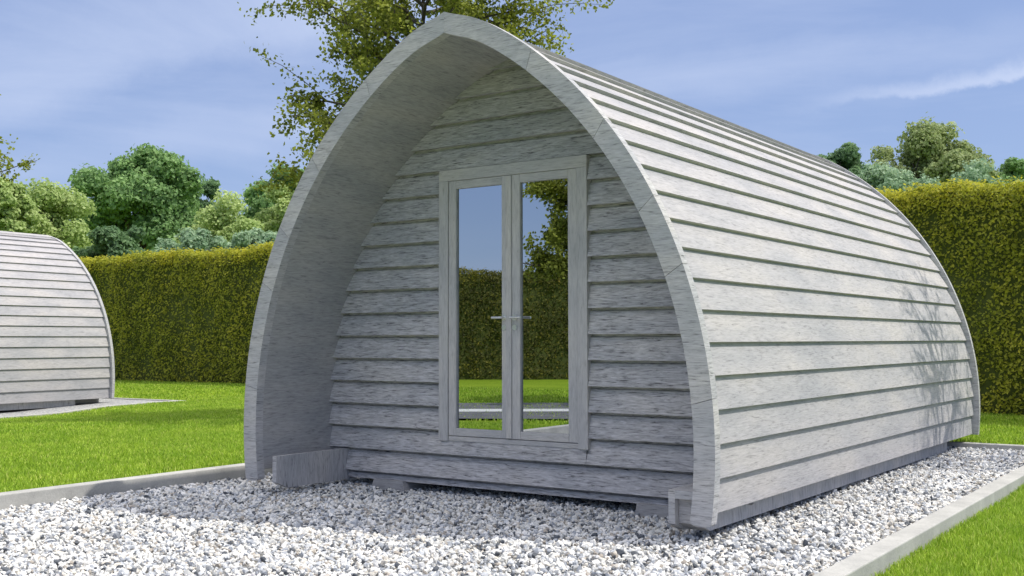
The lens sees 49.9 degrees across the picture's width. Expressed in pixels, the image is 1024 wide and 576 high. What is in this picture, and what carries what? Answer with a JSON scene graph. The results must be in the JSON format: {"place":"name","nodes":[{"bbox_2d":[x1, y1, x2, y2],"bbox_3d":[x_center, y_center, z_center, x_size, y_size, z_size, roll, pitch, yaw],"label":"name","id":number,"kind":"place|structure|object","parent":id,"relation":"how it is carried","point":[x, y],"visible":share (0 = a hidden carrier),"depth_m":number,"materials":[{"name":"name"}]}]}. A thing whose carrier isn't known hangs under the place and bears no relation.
{"place":"outdoors","nodes":[
{"label":"outdoors","id":0,"kind":"place"},
{"bbox_2d":[0,446,1023,575],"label":"gravel","id":1,"kind":"structure","parent":0,"point":[958,478],"depth_m":7.19,"materials":[{"name":"grey gravel"}]},
{"bbox_2d":[244,12,979,530],"bbox_3d":[1.528,-0.049,10.810,4.243,3.661,7.060,-2,-3,35],"label":"camping pod","id":2,"kind":"object","parent":1,"relation":"on","point":[502,260],"visible":1,"depth_m":8.70,"materials":[{"name":"grey wood"}]},
{"bbox_2d":[449,175,508,438],"bbox_3d":[-0.264,0.152,8.785,0.610,2.065,0.120,-2,-3,35],"label":"door","id":3,"kind":"structure","parent":2,"relation":"in","point":[477,207],"depth_m":8.82,"materials":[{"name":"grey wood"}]},
{"bbox_2d":[506,168,577,442],"bbox_3d":[0.225,0.135,8.444,0.648,2.065,0.120,-2,-3,35],"label":"door","id":4,"kind":"structure","parent":2,"relation":"in","point":[542,333],"depth_m":8.46,"materials":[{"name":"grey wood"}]},
{"bbox_2d":[0,379,1023,575],"bbox_3d":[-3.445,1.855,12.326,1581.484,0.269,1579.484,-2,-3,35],"label":"lawn","id":5,"kind":"structure","parent":0,"point":[213,391],"depth_m":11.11,"materials":[{"name":"green plant"}]},
{"bbox_2d":[0,94,39,184],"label":"birch tree","id":6,"kind":"object","parent":5,"relation":"on","point":[26,164],"visible":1,"depth_m":30.32,"materials":[{"name":"green plant"}]},
{"bbox_2d":[0,177,40,233],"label":"tree","id":7,"kind":"object","parent":5,"relation":"on","point":[17,204],"visible":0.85,"depth_m":39.81,"materials":[{"name":"green plant"}]},
{"bbox_2d":[21,176,96,249],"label":"tree","id":8,"kind":"object","parent":5,"relation":"on","point":[62,209],"visible":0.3,"depth_m":43.52,"materials":[{"name":"green plant"}]},
{"bbox_2d":[0,398,158,416],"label":"gravel pad","id":9,"kind":"object","parent":5,"relation":"on","point":[101,402],"visible":0.32,"depth_m":21.34,"materials":[{"name":"grey gravel"}]},
{"bbox_2d":[0,231,114,410],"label":"camping pod","id":10,"kind":"object","parent":9,"relation":"on","point":[56,346],"visible":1,"depth_m":21.79,"materials":[{"name":"grey wood"}]},
{"bbox_2d":[0,400,185,418],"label":"concrete edging","id":11,"kind":"object","parent":5,"relation":"on","point":[80,410],"visible":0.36,"depth_m":20.64,"materials":[{"name":"grey concrete"}]},
{"bbox_2d":[72,224,154,262],"bbox_3d":[-12.997,0.568,36.050,2.417,5.375,2.674,-1,-3,12],"label":"bush","id":12,"kind":"object","parent":5,"relation":"on","point":[112,240],"visible":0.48,"depth_m":35.31,"materials":[{"name":"green plant"}]},
{"bbox_2d":[0,463,271,509],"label":"concrete edging","id":13,"kind":"object","parent":5,"relation":"on","point":[46,495],"visible":0.05,"depth_m":9.03,"materials":[{"name":"grey concrete"}]},
{"bbox_2d":[67,142,206,250],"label":"tree","id":14,"kind":"object","parent":5,"relation":"on","point":[159,193],"visible":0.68,"depth_m":50.48,"materials":[{"name":"green plant"}]},
{"bbox_2d":[104,398,174,400],"bbox_3d":[-9.373,2.492,24.323,5.650,0.192,0.148,-2,-3,31],"label":"concrete edging","id":15,"kind":"object","parent":5,"relation":"on","point":[140,399],"visible":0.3,"depth_m":23.37,"materials":[{"name":"grey concrete"}]},
{"bbox_2d":[77,241,273,384],"bbox_3d":[-6.005,0.700,28.871,21.182,3.948,1.745,-2,-3,33],"label":"hedge","id":16,"kind":"object","parent":5,"relation":"on","point":[179,315],"visible":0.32,"depth_m":30.23,"materials":[{"name":"green plant"}]},
{"bbox_2d":[152,227,227,252],"bbox_3d":[-11.312,0.594,39.957,3.119,5.679,3.393,-2,-3,35],"label":"bush","id":17,"kind":"object","parent":5,"relation":"on","point":[199,238],"visible":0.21,"depth_m":39.59,"materials":[{"name":"green plant"}]},
{"bbox_2d":[196,176,221,213],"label":"tree","id":18,"kind":"object","parent":5,"relation":"on","point":[211,187],"visible":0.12,"depth_m":57.88,"materials":[{"name":"green plant"}]},
{"bbox_2d":[174,188,264,246],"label":"tree","id":19,"kind":"object","parent":5,"relation":"on","point":[225,220],"visible":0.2,"depth_m":44.83,"materials":[{"name":"green plant"}]},
{"bbox_2d":[225,227,276,252],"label":"bush","id":20,"kind":"object","parent":5,"relation":"on","point":[244,239],"visible":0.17,"depth_m":41.52,"materials":[{"name":"green plant"}]},
{"bbox_2d":[239,162,304,225],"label":"tree","id":21,"kind":"object","parent":5,"relation":"on","point":[256,203],"visible":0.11,"depth_m":55.29,"materials":[{"name":"green plant"}]},
{"bbox_2d":[254,183,296,232],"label":"tree","id":22,"kind":"object","parent":5,"relation":"on","point":[272,218],"visible":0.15,"depth_m":47.42,"materials":[{"name":"green plant"}]},
{"bbox_2d":[237,0,614,203],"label":"birch tree","id":23,"kind":"object","parent":5,"relation":"on","point":[365,55],"visible":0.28,"depth_m":17.03,"materials":[{"name":"green plant"}]},
{"bbox_2d":[817,141,865,176],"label":"tree","id":24,"kind":"object","parent":5,"relation":"on","point":[847,156],"visible":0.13,"depth_m":49.73,"materials":[{"name":"green plant"}]},
{"bbox_2d":[850,162,940,194],"bbox_3d":[12.494,-0.488,36.067,3.632,7.347,3.423,-2,-3,35],"label":"bush","id":25,"kind":"object","parent":5,"relation":"on","point":[879,177],"visible":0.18,"depth_m":35.73,"materials":[{"name":"green plant"}]},
{"bbox_2d":[813,465,1023,575],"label":"concrete edging","id":26,"kind":"object","parent":5,"relation":"on","point":[878,556],"visible":0.67,"depth_m":6.86,"materials":[{"name":"grey concrete"}]},
{"bbox_2d":[865,112,994,185],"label":"tree","id":27,"kind":"object","parent":5,"relation":"on","point":[925,145],"visible":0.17,"depth_m":45.21,"materials":[{"name":"green plant"}]},
{"bbox_2d":[872,175,1023,415],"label":"hedge","id":28,"kind":"object","parent":5,"relation":"on","point":[972,234],"visible":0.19,"depth_m":16.69,"materials":[{"name":"green plant"}]},
{"bbox_2d":[924,148,1001,188],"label":"tree","id":29,"kind":"object","parent":5,"relation":"on","point":[947,164],"visible":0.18,"depth_m":41.57,"materials":[{"name":"green plant"}]},
{"bbox_2d":[946,157,1023,191],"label":"bush","id":30,"kind":"object","parent":5,"relation":"on","point":[974,172],"visible":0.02,"depth_m":34.37,"materials":[{"name":"green plant"}]},
{"bbox_2d":[947,441,1023,449],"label":"concrete edging","id":31,"kind":"object","parent":5,"relation":"on","point":[986,445],"depth_m":12.07,"materials":[{"name":"grey concrete"}]},
{"bbox_2d":[995,157,1023,187],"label":"tree","id":32,"kind":"object","parent":5,"relation":"on","point":[1012,167],"visible":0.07,"depth_m":43.85,"materials":[{"name":"green plant"}]},
{"bbox_2d":[0,0,1023,214],"label":"sky","id":33,"kind":"structure","parent":0,"point":[82,81],"materials":[{"name":"blue"}]}
]}

